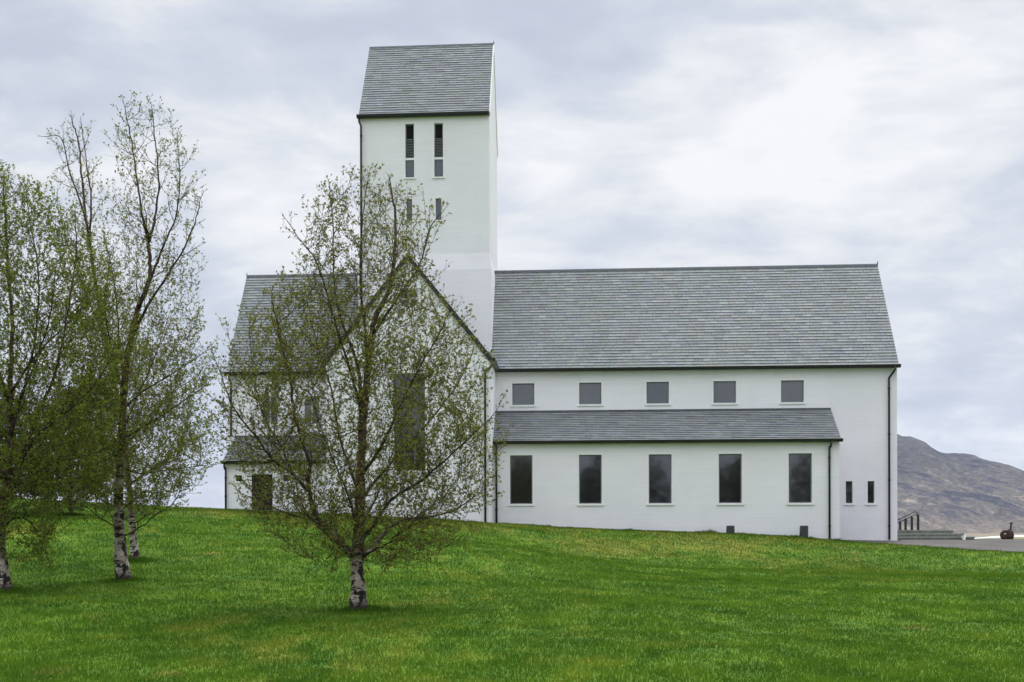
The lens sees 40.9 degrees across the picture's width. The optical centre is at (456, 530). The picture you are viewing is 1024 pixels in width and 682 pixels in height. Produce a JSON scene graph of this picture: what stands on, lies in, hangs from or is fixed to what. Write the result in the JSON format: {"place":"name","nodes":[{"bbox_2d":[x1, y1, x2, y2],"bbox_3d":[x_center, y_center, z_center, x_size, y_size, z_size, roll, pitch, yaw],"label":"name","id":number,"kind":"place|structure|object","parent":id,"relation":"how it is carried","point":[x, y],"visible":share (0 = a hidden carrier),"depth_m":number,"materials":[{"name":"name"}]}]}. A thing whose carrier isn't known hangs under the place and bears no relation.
{"place":"outdoors","nodes":[
{"label":"outdoors","id":0,"kind":"place"},
{"bbox_2d":[0,498,1023,681],"bbox_3d":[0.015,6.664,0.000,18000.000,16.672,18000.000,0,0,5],"label":"ground","id":1,"kind":"structure","parent":0,"point":[708,547],"depth_m":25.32,"materials":[{"name":"green plant"}]},
{"bbox_2d":[0,389,51,514],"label":"bushy tree","id":2,"kind":"object","parent":1,"relation":"on","point":[15,434],"visible":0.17,"depth_m":46.14,"materials":[{"name":"green plant"}]},
{"bbox_2d":[0,159,138,591],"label":"birch tree","id":3,"kind":"object","parent":1,"relation":"on","point":[8,486],"visible":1,"depth_m":25.44,"materials":[{"name":"green plant"}]},
{"bbox_2d":[29,387,115,513],"bbox_3d":[-13.747,-2.744,48.340,3.674,4.672,3.126,0,0,5],"label":"bushy tree","id":4,"kind":"object","parent":1,"relation":"on","point":[70,501],"visible":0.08,"depth_m":47.85,"materials":[{"name":"green plant"}]},
{"bbox_2d":[37,110,209,558],"bbox_3d":[-7.912,-4.661,32.747,4.108,11.105,3.013,0,0,5],"label":"birch tree","id":5,"kind":"object","parent":1,"relation":"on","point":[134,550],"visible":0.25,"depth_m":32.73,"materials":[{"name":"green plant"}]},
{"bbox_2d":[27,90,227,579],"bbox_3d":[-6.598,-3.895,27.843,3.987,10.186,3.425,0,0,5],"label":"birch tree","id":6,"kind":"object","parent":1,"relation":"on","point":[122,569],"visible":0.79,"depth_m":27.62,"materials":[{"name":"green plant"}]},
{"bbox_2d":[197,161,513,610],"bbox_3d":[-1.666,-2.277,22.517,5.191,7.498,4.423,0,0,5],"label":"birch tree","id":7,"kind":"object","parent":1,"relation":"on","point":[356,553],"visible":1,"depth_m":22.10,"materials":[{"name":"green plant"}]},
{"bbox_2d":[221,40,900,540],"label":"church","id":8,"kind":"structure","parent":1,"relation":"on","point":[751,398],"depth_m":62.54,"materials":[{"name":"paint"}]},
{"bbox_2d":[252,474,272,510],"bbox_3d":[-8.760,-1.693,61.863,0.960,1.715,0.132,0,0,5],"label":"door","id":9,"kind":"structure","parent":8,"relation":"in","point":[270,475],"depth_m":61.87,"materials":[{"name":"black metal"}]},
{"bbox_2d":[260,396,279,426],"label":"arched window","id":10,"kind":"structure","parent":8,"relation":"in","point":[268,417],"depth_m":64.05,"materials":[{"name":"black glass"}]},
{"bbox_2d":[304,396,319,426],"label":"arched window","id":11,"kind":"structure","parent":8,"relation":"in","point":[308,396],"depth_m":63.89,"materials":[{"name":"black glass"}]},
{"bbox_2d":[404,198,413,221],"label":"window","id":12,"kind":"structure","parent":8,"relation":"in","point":[409,204],"depth_m":64.05,"materials":[{"name":"grey glass"}]},
{"bbox_2d":[392,372,426,471],"bbox_3d":[-2.042,-4.736,59.568,1.541,4.376,0.190,0,0,5],"label":"window","id":13,"kind":"structure","parent":8,"relation":"in","point":[411,377],"depth_m":59.61,"materials":[{"name":"black glass"}]},
{"bbox_2d":[403,122,415,178],"bbox_3d":[-2.180,-17.751,64.008,0.588,2.631,0.220,0,0,5],"label":"window","id":14,"kind":"structure","parent":8,"relation":"in","point":[410,129],"depth_m":64.05,"materials":[{"name":"black glass"}]},
{"bbox_2d":[400,288,418,308],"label":"wheel window","id":15,"kind":"structure","parent":8,"relation":"in","point":[408,288],"depth_m":59.63,"materials":[{"name":"black glass"}]},
{"bbox_2d":[432,122,444,177],"bbox_3d":[-0.827,-17.754,63.895,0.588,2.631,0.220,0,0,5],"label":"window","id":16,"kind":"structure","parent":8,"relation":"in","point":[439,128],"depth_m":63.94,"materials":[{"name":"black glass"}]},
{"bbox_2d":[435,197,442,221],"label":"window","id":17,"kind":"structure","parent":8,"relation":"in","point":[438,204],"depth_m":63.94,"materials":[{"name":"grey glass"}]},
{"bbox_2d":[508,453,534,505],"bbox_3d":[2.878,-2.273,60.845,1.177,2.321,0.190,0,0,5],"label":"window","id":18,"kind":"structure","parent":8,"relation":"in","point":[520,466],"depth_m":60.91,"materials":[{"name":"black glass"}]},
{"bbox_2d":[510,382,535,406],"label":"window","id":19,"kind":"structure","parent":8,"relation":"in","point":[522,395],"depth_m":63.05,"materials":[{"name":"grey glass"}]},
{"bbox_2d":[577,381,602,405],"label":"window","id":20,"kind":"structure","parent":8,"relation":"in","point":[590,393],"depth_m":62.79,"materials":[{"name":"grey glass"}]},
{"bbox_2d":[577,453,603,505],"bbox_3d":[5.922,-2.280,60.592,1.177,2.321,0.190,0,0,5],"label":"window","id":21,"kind":"structure","parent":8,"relation":"in","point":[589,465],"depth_m":60.64,"materials":[{"name":"black glass"}]},
{"bbox_2d":[645,380,670,404],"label":"window","id":22,"kind":"structure","parent":8,"relation":"in","point":[657,392],"depth_m":62.55,"materials":[{"name":"grey glass"}]},
{"bbox_2d":[647,453,673,504],"bbox_3d":[8.970,-2.287,60.339,1.177,2.321,0.190,0,0,5],"label":"window","id":23,"kind":"structure","parent":8,"relation":"in","point":[659,465],"depth_m":60.39,"materials":[{"name":"black glass"}]},
{"bbox_2d":[711,379,737,404],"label":"window","id":24,"kind":"structure","parent":8,"relation":"in","point":[724,391],"depth_m":62.30,"materials":[{"name":"grey glass"}]},
{"bbox_2d":[717,452,743,504],"bbox_3d":[12.007,-2.293,60.086,1.177,2.321,0.190,0,0,5],"label":"window","id":25,"kind":"structure","parent":8,"relation":"in","point":[730,474],"depth_m":60.14,"materials":[{"name":"black glass"}]},
{"bbox_2d":[779,378,805,403],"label":"window","id":26,"kind":"structure","parent":8,"relation":"in","point":[790,392],"depth_m":62.05,"materials":[{"name":"grey glass"}]},
{"bbox_2d":[787,452,813,504],"bbox_3d":[15.013,-2.300,59.836,1.177,2.321,0.190,0,0,5],"label":"window","id":27,"kind":"structure","parent":8,"relation":"in","point":[800,481],"depth_m":59.89,"materials":[{"name":"black glass"}]},
{"bbox_2d":[844,480,854,504],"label":"window","id":28,"kind":"structure","parent":8,"relation":"in","point":[848,483],"depth_m":61.85,"materials":[{"name":"black glass"}]},
{"bbox_2d":[866,480,876,504],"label":"window","id":29,"kind":"structure","parent":8,"relation":"in","point":[870,484],"depth_m":61.74,"materials":[{"name":"black glass"}]},
{"bbox_2d":[726,526,734,533],"bbox_3d":[11.887,0.013,59.445,0.350,0.496,0.312,0,0,5],"label":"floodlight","id":30,"kind":"object","parent":1,"relation":"on","point":[729,529],"visible":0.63,"depth_m":59.29,"materials":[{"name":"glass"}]},
{"bbox_2d":[799,526,807,537],"bbox_3d":[15.011,0.103,59.186,0.350,0.674,0.312,0,0,5],"label":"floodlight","id":31,"kind":"object","parent":1,"relation":"on","point":[803,531],"visible":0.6,"depth_m":59.03,"materials":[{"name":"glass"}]},
{"bbox_2d":[0,0,1023,508],"label":"sky","id":32,"kind":"structure","parent":0,"point":[631,133],"materials":[{"name":"white"}]},
{"bbox_2d":[845,539,1023,552],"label":"road","id":33,"kind":"structure","parent":0,"point":[1011,545],"depth_m":58.86,"materials":[{"name":"grey asphalt"}]},
{"bbox_2d":[897,530,974,539],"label":"entrance steps","id":34,"kind":"structure","parent":33,"relation":"on","point":[926,535],"depth_m":62.78,"materials":[{"name":"concrete"}]},
{"bbox_2d":[897,511,919,529],"bbox_3d":[20.717,-0.475,63.451,1.427,0.858,0.120,0,0,5],"label":"hand rail","id":35,"kind":"object","parent":34,"relation":"on","point":[905,523],"visible":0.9,"depth_m":63.41,"materials":[{"name":"black metal"}]},
{"bbox_2d":[1000,522,1013,538],"bbox_3d":[25.951,0.021,64.571,0.646,0.851,0.368,0,0,5],"label":"rusty sculpture","id":36,"kind":"object","parent":33,"relation":"on","point":[1009,534],"visible":0.94,"depth_m":64.50,"materials":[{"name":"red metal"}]},
{"bbox_2d":[897,434,1023,532],"bbox_3d":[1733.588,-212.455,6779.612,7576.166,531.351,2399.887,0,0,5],"label":"mountain","id":37,"kind":"structure","parent":0,"point":[958,492],"depth_m":6201.43,"materials":[{"name":"grey stone"}]},
{"bbox_2d":[974,535,1023,538],"bbox_3d":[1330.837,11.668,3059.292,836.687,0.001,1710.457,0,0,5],"label":"river","id":38,"kind":"structure","parent":0,"point":[999,536],"depth_m":2939.38,"materials":[{"name":"liquid"}]}
]}

